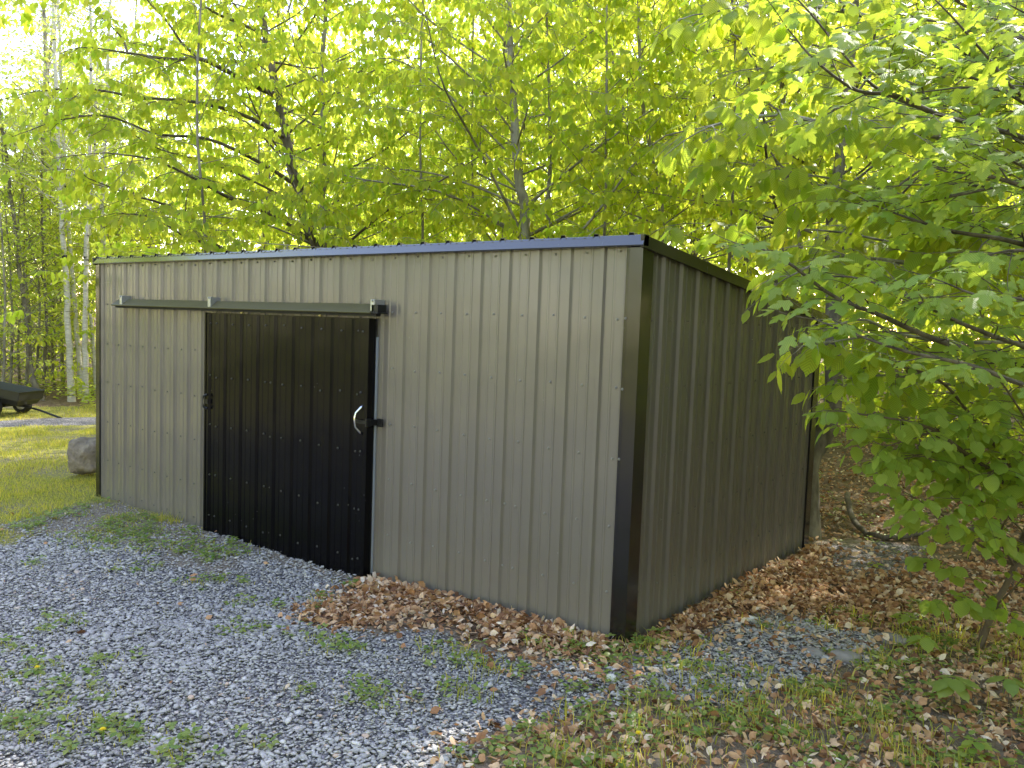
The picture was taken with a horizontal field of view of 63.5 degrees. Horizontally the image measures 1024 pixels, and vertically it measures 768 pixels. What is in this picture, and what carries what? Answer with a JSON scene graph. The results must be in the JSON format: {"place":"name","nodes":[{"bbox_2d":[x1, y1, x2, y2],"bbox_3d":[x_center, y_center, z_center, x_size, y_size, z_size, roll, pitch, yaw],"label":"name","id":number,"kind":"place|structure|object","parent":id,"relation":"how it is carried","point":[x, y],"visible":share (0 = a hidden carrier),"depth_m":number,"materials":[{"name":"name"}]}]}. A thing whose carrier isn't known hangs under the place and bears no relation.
{"place":"outdoors","nodes":[
{"label":"outdoors","id":0,"kind":"place"},
{"bbox_2d":[0,403,183,545],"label":"lawn grass","id":1,"kind":"structure","parent":0,"point":[44,488],"depth_m":9.44,"materials":[{"name":"green plant"}]},
{"bbox_2d":[0,0,990,342],"label":"sky","id":2,"kind":"structure","parent":0,"point":[125,12],"materials":[{"name":"white"}]},
{"bbox_2d":[0,317,1023,767],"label":"ground","id":3,"kind":"structure","parent":0,"point":[86,421],"depth_m":4.49,"materials":[{"name":"grey gravel"}]},
{"bbox_2d":[0,233,37,369],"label":"background tree","id":4,"kind":"object","parent":3,"relation":"on","point":[16,318],"visible":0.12,"depth_m":20.61,"materials":[{"name":"green plant"}]},
{"bbox_2d":[0,182,42,362],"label":"background tree","id":5,"kind":"object","parent":3,"relation":"on","point":[11,259],"visible":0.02,"depth_m":27.33,"materials":[{"name":"green plant"}]},
{"bbox_2d":[0,381,61,417],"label":"dump cart","id":6,"kind":"object","parent":3,"relation":"on","point":[20,398],"visible":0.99,"depth_m":14.51,"materials":[{"name":"black metal"}]},
{"bbox_2d":[0,150,91,380],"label":"sapling tree","id":7,"kind":"object","parent":3,"relation":"on","point":[1,341],"visible":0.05,"depth_m":20.53,"materials":[{"name":"green plant"}]},
{"bbox_2d":[0,367,95,405],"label":"undergrowth","id":8,"kind":"object","parent":3,"relation":"on","point":[91,383],"visible":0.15,"depth_m":17.38,"materials":[{"name":"green plant"}]},
{"bbox_2d":[0,99,95,381],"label":"understorey tree","id":9,"kind":"object","parent":3,"relation":"on","point":[4,350],"visible":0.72,"depth_m":16.49,"materials":[{"name":"green plant"}]},
{"bbox_2d":[0,89,95,384],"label":"understorey tree","id":10,"kind":"object","parent":3,"relation":"on","point":[18,367],"visible":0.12,"depth_m":18.48,"materials":[{"name":"green plant"}]},
{"bbox_2d":[0,101,98,390],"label":"sapling tree","id":11,"kind":"object","parent":3,"relation":"on","point":[57,328],"visible":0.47,"depth_m":17.40,"materials":[{"name":"green plant"}]},
{"bbox_2d":[0,95,106,381],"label":"understorey tree","id":12,"kind":"object","parent":3,"relation":"on","point":[39,313],"visible":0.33,"depth_m":17.79,"materials":[{"name":"green plant"}]},
{"bbox_2d":[0,93,107,382],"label":"understorey tree","id":13,"kind":"object","parent":3,"relation":"on","point":[10,325],"visible":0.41,"depth_m":17.49,"materials":[{"name":"green plant"}]},
{"bbox_2d":[0,76,108,396],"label":"dark stem tree","id":14,"kind":"object","parent":3,"relation":"on","point":[44,294],"visible":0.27,"depth_m":17.54,"materials":[{"name":"green plant"}]},
{"bbox_2d":[0,145,110,386],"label":"sapling tree","id":15,"kind":"object","parent":3,"relation":"on","point":[63,347],"visible":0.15,"depth_m":19.30,"materials":[{"name":"green plant"}]},
{"bbox_2d":[0,55,113,400],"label":"dark stem tree","id":16,"kind":"object","parent":3,"relation":"on","point":[33,380],"visible":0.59,"depth_m":16.97,"materials":[{"name":"green plant"}]},
{"bbox_2d":[0,98,113,384],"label":"understorey tree","id":17,"kind":"object","parent":3,"relation":"on","point":[60,356],"visible":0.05,"depth_m":19.89,"materials":[{"name":"green plant"}]},
{"bbox_2d":[0,90,137,390],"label":"understorey tree","id":18,"kind":"object","parent":3,"relation":"on","point":[52,347],"visible":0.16,"depth_m":18.95,"materials":[{"name":"green plant"}]},
{"bbox_2d":[0,62,137,363],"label":"background tree","id":19,"kind":"object","parent":3,"relation":"on","point":[40,73],"visible":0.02,"depth_m":26.27,"materials":[{"name":"green plant"}]},
{"bbox_2d":[0,0,149,395],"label":"birch tree","id":20,"kind":"object","parent":3,"relation":"on","point":[76,325],"visible":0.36,"depth_m":17.77,"materials":[{"name":"green plant"}]},
{"bbox_2d":[0,0,154,401],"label":"birch tree","id":21,"kind":"object","parent":3,"relation":"on","point":[69,350],"visible":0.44,"depth_m":16.95,"materials":[{"name":"green plant"}]},
{"bbox_2d":[67,437,95,474],"bbox_3d":[-4.859,0.824,9.559,0.417,0.445,0.441,3,4,9],"label":"boulder","id":22,"kind":"object","parent":3,"relation":"on","point":[81,453],"visible":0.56,"depth_m":9.38,"materials":[{"name":"stone"}]},
{"bbox_2d":[0,0,165,376],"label":"background tree","id":23,"kind":"object","parent":3,"relation":"on","point":[44,15],"visible":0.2,"depth_m":21.59,"materials":[{"name":"green plant"}]},
{"bbox_2d":[0,0,165,360],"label":"background tree","id":24,"kind":"object","parent":3,"relation":"on","point":[40,48],"visible":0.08,"depth_m":24.37,"materials":[{"name":"green plant"}]},
{"bbox_2d":[23,169,152,366],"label":"sapling tree","id":25,"kind":"object","parent":3,"relation":"on","point":[93,284],"visible":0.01,"depth_m":23.29,"materials":[{"name":"green plant"}]},
{"bbox_2d":[10,1,169,395],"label":"birch tree","id":26,"kind":"object","parent":3,"relation":"on","point":[90,315],"visible":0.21,"depth_m":18.18,"materials":[{"name":"green plant"}]},
{"bbox_2d":[0,0,182,400],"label":"birch tree","id":27,"kind":"object","parent":3,"relation":"on","point":[85,375],"visible":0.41,"depth_m":17.16,"materials":[{"name":"green plant"}]},
{"bbox_2d":[21,101,166,359],"bbox_3d":[-10.103,-3.482,20.291,3.520,7.526,3.458,2,4,0],"label":"understorey tree","id":28,"kind":"object","parent":3,"relation":"on","point":[99,238],"visible":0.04,"depth_m":20.33,"materials":[{"name":"green plant"}]},
{"bbox_2d":[27,0,202,258],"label":"background tree","id":29,"kind":"object","parent":3,"relation":"on","point":[151,82],"visible":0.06,"depth_m":23.89,"materials":[{"name":"green plant"}]},
{"bbox_2d":[28,32,203,323],"bbox_3d":[-9.709,-4.133,20.276,5.039,8.952,5.055,1,4,-17],"label":"background tree","id":30,"kind":"object","parent":3,"relation":"on","point":[125,230],"visible":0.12,"depth_m":19.71,"materials":[{"name":"green plant"}]},
{"bbox_2d":[18,0,215,254],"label":"birch tree","id":31,"kind":"object","parent":3,"relation":"on","point":[105,140],"visible":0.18,"depth_m":18.98,"materials":[{"name":"green plant"}]},
{"bbox_2d":[46,3,249,316],"bbox_3d":[-9.736,-5.117,22.810,5.973,10.577,5.953,2,4,-4],"label":"woodland tree","id":32,"kind":"object","parent":3,"relation":"on","point":[192,82],"visible":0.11,"depth_m":22.52,"materials":[{"name":"green plant"}]},
{"bbox_2d":[99,32,199,253],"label":"background tree","id":33,"kind":"object","parent":3,"relation":"on","point":[146,123],"visible":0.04,"depth_m":29.20,"materials":[{"name":"green plant"}]},
{"bbox_2d":[106,156,228,253],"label":"sapling tree","id":34,"kind":"object","parent":3,"relation":"on","point":[161,234],"visible":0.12,"depth_m":18.84,"materials":[{"name":"green plant"}]},
{"bbox_2d":[117,140,224,251],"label":"sapling tree","id":35,"kind":"object","parent":3,"relation":"on","point":[156,236],"visible":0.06,"depth_m":20.78,"materials":[{"name":"green plant"}]},
{"bbox_2d":[129,94,274,254],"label":"woodland tree","id":36,"kind":"object","parent":3,"relation":"on","point":[191,152],"visible":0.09,"depth_m":17.04,"materials":[{"name":"green plant"}]},
{"bbox_2d":[0,0,415,353],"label":"young beech","id":37,"kind":"object","parent":3,"relation":"on","point":[86,90],"visible":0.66,"depth_m":9.04,"materials":[{"name":"green plant"}]},
{"bbox_2d":[90,0,396,261],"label":"woodland tree","id":38,"kind":"object","parent":3,"relation":"on","point":[209,86],"visible":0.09,"depth_m":20.04,"materials":[{"name":"green plant"}]},
{"bbox_2d":[114,0,409,250],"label":"young beech","id":39,"kind":"object","parent":3,"relation":"on","point":[207,112],"visible":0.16,"depth_m":11.92,"materials":[{"name":"green plant"}]},
{"bbox_2d":[0,0,533,251],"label":"leaning tree","id":40,"kind":"object","parent":3,"relation":"on","point":[302,227],"visible":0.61,"depth_m":9.53,"materials":[{"name":"green plant"}]},
{"bbox_2d":[73,0,492,248],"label":"slim tree","id":41,"kind":"object","parent":3,"relation":"on","point":[241,183],"visible":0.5,"depth_m":10.71,"materials":[{"name":"green plant"}]},
{"bbox_2d":[195,30,370,252],"bbox_3d":[-4.551,-2.737,15.673,4.501,7.364,4.183,-1,5,-38],"label":"woodland tree","id":42,"kind":"object","parent":3,"relation":"on","point":[209,126],"visible":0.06,"depth_m":15.60,"materials":[{"name":"green plant"}]},
{"bbox_2d":[163,0,425,248],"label":"woodland tree","id":43,"kind":"object","parent":3,"relation":"on","point":[317,35],"visible":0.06,"depth_m":21.94,"materials":[{"name":"green plant"}]},
{"bbox_2d":[273,191,360,248],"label":"sapling tree","id":44,"kind":"object","parent":3,"relation":"on","point":[328,231],"visible":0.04,"depth_m":18.61,"materials":[{"name":"green plant"}]},
{"bbox_2d":[293,162,396,246],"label":"sapling tree","id":45,"kind":"object","parent":3,"relation":"on","point":[376,238],"visible":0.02,"depth_m":16.67,"materials":[{"name":"green plant"}]},
{"bbox_2d":[302,125,406,245],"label":"woodland tree","id":46,"kind":"object","parent":3,"relation":"on","point":[335,164],"visible":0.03,"depth_m":20.16,"materials":[{"name":"green plant"}]},
{"bbox_2d":[349,147,427,246],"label":"woodland tree","id":47,"kind":"object","parent":3,"relation":"on","point":[372,160],"visible":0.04,"depth_m":17.78,"materials":[{"name":"green plant"}]},
{"bbox_2d":[219,0,644,246],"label":"young beech","id":48,"kind":"object","parent":3,"relation":"on","point":[306,136],"visible":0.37,"depth_m":9.68,"materials":[{"name":"green plant"}]},
{"bbox_2d":[362,14,507,241],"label":"woodland tree","id":49,"kind":"object","parent":3,"relation":"on","point":[423,110],"visible":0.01,"depth_m":23.86,"materials":[{"name":"green plant"}]},
{"bbox_2d":[0,502,887,767],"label":"gravel","id":50,"kind":"structure","parent":3,"relation":"on","point":[181,625],"depth_m":4.39,"materials":[{"name":"grey gravel"}]},
{"bbox_2d":[344,542,861,655],"bbox_3d":[1.050,1.442,5.638,4.194,0.190,1.931,1,4,-17],"label":"leaf drift","id":51,"kind":"object","parent":50,"relation":"on","point":[486,606],"visible":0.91,"depth_m":5.32,"materials":[{"name":"brown plant"}]},
{"bbox_2d":[828,649,860,664],"bbox_3d":[1.830,1.516,4.560,0.170,0.098,0.125,5,5,38],"label":"flat stone","id":52,"kind":"object","parent":50,"relation":"on","point":[845,656],"visible":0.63,"depth_m":4.52,"materials":[{"name":"grey stone"}]},
{"bbox_2d":[371,45,534,242],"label":"sapling tree","id":53,"kind":"object","parent":3,"relation":"on","point":[445,159],"visible":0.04,"depth_m":13.39,"materials":[{"name":"green plant"}]},
{"bbox_2d":[92,232,828,645],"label":"metal shed","id":54,"kind":"structure","parent":3,"relation":"on","point":[606,434],"depth_m":5.68,"materials":[{"name":"beige paint"}]},
{"bbox_2d":[202,312,375,576],"bbox_3d":[-1.847,0.407,6.524,2.070,1.899,0.110,5,5,38],"label":"door","id":55,"kind":"structure","parent":54,"relation":"in","point":[329,360],"depth_m":6.43,"materials":[{"name":"black paint"}]},
{"bbox_2d":[316,0,610,244],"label":"young beech","id":56,"kind":"object","parent":3,"relation":"on","point":[369,80],"visible":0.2,"depth_m":11.08,"materials":[{"name":"green plant"}]},
{"bbox_2d":[430,136,518,242],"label":"woodland tree","id":57,"kind":"object","parent":3,"relation":"on","point":[483,196],"depth_m":17.77,"materials":[{"name":"green plant"}]},
{"bbox_2d":[219,0,770,251],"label":"grey tree","id":58,"kind":"object","parent":3,"relation":"on","point":[472,7],"visible":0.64,"depth_m":8.88,"materials":[{"name":"green plant"}]},
{"bbox_2d":[0,2,1013,344],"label":"woodland","id":59,"kind":"object","parent":3,"relation":"on","point":[248,120],"visible":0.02,"depth_m":39.98,"materials":[{"name":"green plant"}]},
{"bbox_2d":[0,502,1023,767],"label":"grass tufts","id":60,"kind":"object","parent":3,"relation":"on","point":[780,706],"visible":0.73,"depth_m":3.94,"materials":[{"name":"green plant"}]},
{"bbox_2d":[0,432,1023,767],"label":"weeds","id":61,"kind":"object","parent":3,"relation":"on","point":[186,736],"visible":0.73,"depth_m":4.00,"materials":[{"name":"green plant"}]},
{"bbox_2d":[1,399,1023,767],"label":"leaf litter","id":62,"kind":"object","parent":3,"relation":"on","point":[815,595],"visible":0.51,"depth_m":4.69,"materials":[{"name":"brown plant"}]},
{"bbox_2d":[386,1,640,241],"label":"woodland tree","id":63,"kind":"object","parent":3,"relation":"on","point":[494,234],"visible":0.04,"depth_m":15.86,"materials":[{"name":"green plant"}]},
{"bbox_2d":[451,21,609,240],"bbox_3d":[1.108,-5.031,23.630,5.957,10.548,5.937,0,5,-28],"label":"woodland tree","id":64,"kind":"object","parent":3,"relation":"on","point":[529,182],"visible":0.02,"depth_m":23.62,"materials":[{"name":"green plant"}]},
{"bbox_2d":[385,0,678,240],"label":"woodland tree","id":65,"kind":"object","parent":3,"relation":"on","point":[466,27],"visible":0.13,"depth_m":12.92,"materials":[{"name":"green plant"}]},
{"bbox_2d":[364,0,758,241],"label":"slim tree","id":66,"kind":"object","parent":3,"relation":"on","point":[503,216],"visible":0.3,"depth_m":9.73,"materials":[{"name":"green plant"}]},
{"bbox_2d":[606,673,615,681],"bbox_3d":[0.503,1.488,4.191,0.050,0.039,0.037,5,5,38],"label":"white stone","id":67,"kind":"object","parent":3,"relation":"on","point":[613,677],"visible":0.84,"depth_m":4.18,"materials":[{"name":"white stone"}]},
{"bbox_2d":[426,0,819,235],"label":"young beech","id":68,"kind":"object","parent":3,"relation":"on","point":[607,99],"visible":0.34,"depth_m":7.78,"materials":[{"name":"green plant"}]},
{"bbox_2d":[239,0,1023,378],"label":"woodland","id":69,"kind":"object","parent":3,"relation":"on","point":[495,120],"visible":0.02,"depth_m":37.92,"materials":[{"name":"green plant"}]},
{"bbox_2d":[552,0,733,259],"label":"woodland tree","id":70,"kind":"object","parent":3,"relation":"on","point":[656,5],"visible":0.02,"depth_m":23.29,"materials":[{"name":"green plant"}]},
{"bbox_2d":[487,0,800,274],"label":"woodland tree","id":71,"kind":"object","parent":3,"relation":"on","point":[647,41],"visible":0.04,"depth_m":15.84,"materials":[{"name":"green plant"}]},
{"bbox_2d":[613,167,724,254],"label":"sapling tree","id":72,"kind":"object","parent":3,"relation":"on","point":[695,228],"visible":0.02,"depth_m":13.44,"materials":[{"name":"green plant"}]},
{"bbox_2d":[462,0,900,283],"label":"slim tree","id":73,"kind":"object","parent":3,"relation":"on","point":[622,64],"visible":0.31,"depth_m":8.99,"materials":[{"name":"green plant"}]},
{"bbox_2d":[495,0,950,310],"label":"young beech","id":74,"kind":"object","parent":3,"relation":"on","point":[575,149],"visible":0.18,"depth_m":8.37,"materials":[{"name":"green plant"}]},
{"bbox_2d":[530,0,929,347],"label":"woodland tree","id":75,"kind":"object","parent":3,"relation":"on","point":[715,255],"visible":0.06,"depth_m":13.15,"materials":[{"name":"green plant"}]},
{"bbox_2d":[441,610,1023,767],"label":"dry stalks","id":76,"kind":"object","parent":3,"relation":"on","point":[792,712],"visible":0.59,"depth_m":3.80,"materials":[{"name":"plant"}]},
{"bbox_2d":[668,14,825,299],"bbox_3d":[6.509,-6.382,22.272,7.035,13.536,6.721,-1,5,-33],"label":"woodland tree","id":77,"kind":"object","parent":3,"relation":"on","point":[771,88],"visible":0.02,"depth_m":22.73,"materials":[{"name":"green plant"}]},
{"bbox_2d":[624,0,895,272],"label":"woodland tree","id":78,"kind":"object","parent":3,"relation":"on","point":[747,260],"visible":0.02,"depth_m":17.16,"materials":[{"name":"green plant"}]},
{"bbox_2d":[537,0,1023,283],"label":"mottled tree","id":79,"kind":"object","parent":3,"relation":"on","point":[740,23],"visible":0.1,"depth_m":8.63,"materials":[{"name":"green plant"}]},
{"bbox_2d":[581,0,1023,539],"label":"forked tree","id":80,"kind":"object","parent":3,"relation":"on","point":[840,159],"visible":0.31,"depth_m":7.70,"materials":[{"name":"green plant"}]},
{"bbox_2d":[711,55,911,438],"bbox_3d":[3.950,-1.474,11.461,3.522,5.763,3.274,-1,5,-36],"label":"sapling tree","id":81,"kind":"object","parent":3,"relation":"on","point":[821,380],"visible":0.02,"depth_m":11.14,"materials":[{"name":"green plant"}]},
{"bbox_2d":[800,646,824,657],"bbox_3d":[1.691,1.508,4.629,0.145,0.063,0.097,5,5,38],"label":"flat stone","id":82,"kind":"object","parent":3,"relation":"on","point":[816,652],"visible":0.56,"depth_m":4.60,"materials":[{"name":"grey stone"}]},
{"bbox_2d":[650,0,1023,429],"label":"drooping tree","id":83,"kind":"object","parent":3,"relation":"on","point":[853,237],"visible":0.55,"depth_m":4.65,"materials":[{"name":"green plant"}]},
{"bbox_2d":[701,0,1023,397],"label":"maple tree","id":84,"kind":"object","parent":3,"relation":"on","point":[1001,60],"visible":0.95,"depth_m":3.76,"materials":[{"name":"green plant"}]},
{"bbox_2d":[799,4,949,378],"bbox_3d":[9.788,-5.733,22.684,6.941,12.333,6.964,1,4,-14],"label":"woodland tree","id":85,"kind":"object","parent":3,"relation":"on","point":[919,7],"depth_m":22.59,"materials":[{"name":"green plant"}]},
{"bbox_2d":[878,632,909,646],"bbox_3d":[2.245,1.511,4.864,0.187,0.072,0.123,5,5,38],"label":"flat stone","id":86,"kind":"object","parent":3,"relation":"on","point":[899,639],"visible":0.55,"depth_m":4.83,"materials":[{"name":"grey stone"}]},
{"bbox_2d":[890,611,916,628],"bbox_3d":[2.407,1.470,5.060,0.160,0.142,0.149,0,4,-20],"label":"seedling","id":87,"kind":"object","parent":3,"relation":"on","point":[905,617],"visible":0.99,"depth_m":5.03,"materials":[{"name":"green plant"}]},
{"bbox_2d":[787,0,1020,395],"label":"woodland tree","id":88,"kind":"object","parent":3,"relation":"on","point":[875,113],"visible":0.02,"depth_m":17.17,"materials":[{"name":"green plant"}]},
{"bbox_2d":[844,492,973,539],"bbox_3d":[3.787,1.289,7.747,1.413,0.220,1.065,4,5,30],"label":"fallen branch","id":89,"kind":"object","parent":3,"relation":"on","point":[855,522],"visible":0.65,"depth_m":7.55,"materials":[{"name":"brown wood"}]},
{"bbox_2d":[796,277,1023,457],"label":"understorey","id":90,"kind":"object","parent":3,"relation":"on","point":[944,327],"visible":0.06,"depth_m":13.53,"materials":[{"name":"green plant"}]},
{"bbox_2d":[798,13,1023,448],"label":"sapling tree","id":91,"kind":"object","parent":3,"relation":"on","point":[879,320],"visible":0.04,"depth_m":12.60,"materials":[{"name":"green plant"}]},
{"bbox_2d":[802,309,1023,648],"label":"hazel shrub","id":92,"kind":"object","parent":3,"relation":"on","point":[958,465],"visible":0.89,"depth_m":4.18,"materials":[{"name":"green plant"}]},
{"bbox_2d":[819,0,1022,424],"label":"woodland tree","id":93,"kind":"object","parent":3,"relation":"on","point":[912,10],"visible":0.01,"depth_m":15.01,"materials":[{"name":"green plant"}]},
{"bbox_2d":[904,634,940,653],"bbox_3d":[2.301,1.480,4.644,0.168,0.150,0.177,0,5,-30],"label":"seedling","id":94,"kind":"object","parent":3,"relation":"on","point":[928,644],"visible":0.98,"depth_m":4.61,"materials":[{"name":"green plant"}]},
{"bbox_2d":[842,45,1023,488],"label":"sapling tree","id":95,"kind":"object","parent":3,"relation":"on","point":[958,328],"visible":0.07,"depth_m":10.05,"materials":[{"name":"green plant"}]},
{"bbox_2d":[843,0,1023,392],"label":"woodland tree","id":96,"kind":"object","parent":3,"relation":"on","point":[913,160],"visible":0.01,"depth_m":19.29,"materials":[{"name":"green plant"}]},
{"bbox_2d":[856,0,1023,357],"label":"woodland tree","id":97,"kind":"object","parent":3,"relation":"on","point":[989,310],"visible":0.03,"depth_m":10.99,"materials":[{"name":"green plant"}]},
{"bbox_2d":[873,2,1023,439],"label":"sapling tree","id":98,"kind":"object","parent":3,"relation":"on","point":[929,329],"visible":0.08,"depth_m":8.68,"materials":[{"name":"green plant"}]},
{"bbox_2d":[877,102,1023,410],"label":"sapling tree","id":99,"kind":"object","parent":3,"relation":"on","point":[1005,203],"visible":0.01,"depth_m":13.77,"materials":[{"name":"green plant"}]},
{"bbox_2d":[924,675,981,705],"bbox_3d":[2.121,1.502,3.988,0.214,0.190,0.236,2,4,-6],"label":"seedling","id":100,"kind":"object","parent":3,"relation":"on","point":[946,686],"visible":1,"depth_m":3.94,"materials":[{"name":"green plant"}]},
{"bbox_2d":[899,8,1023,324],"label":"woodland tree","id":101,"kind":"object","parent":3,"relation":"on","point":[1003,321],"visible":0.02,"depth_m":8.09,"materials":[{"name":"green plant"}]},
{"bbox_2d":[958,736,992,764],"bbox_3d":[1.954,1.563,3.495,0.141,0.124,0.134,5,5,38],"label":"seedling","id":102,"kind":"object","parent":3,"relation":"on","point":[980,746],"visible":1,"depth_m":3.48,"materials":[{"name":"green plant"}]},
{"bbox_2d":[947,399,1023,636],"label":"hazel shrub","id":103,"kind":"object","parent":3,"relation":"on","point":[1015,625],"visible":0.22,"depth_m":4.70,"materials":[{"name":"green plant"}]},
{"bbox_2d":[984,675,1023,708],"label":"seedling","id":104,"kind":"object","parent":3,"relation":"on","point":[1011,687],"visible":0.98,"depth_m":4.01,"materials":[{"name":"green plant"}]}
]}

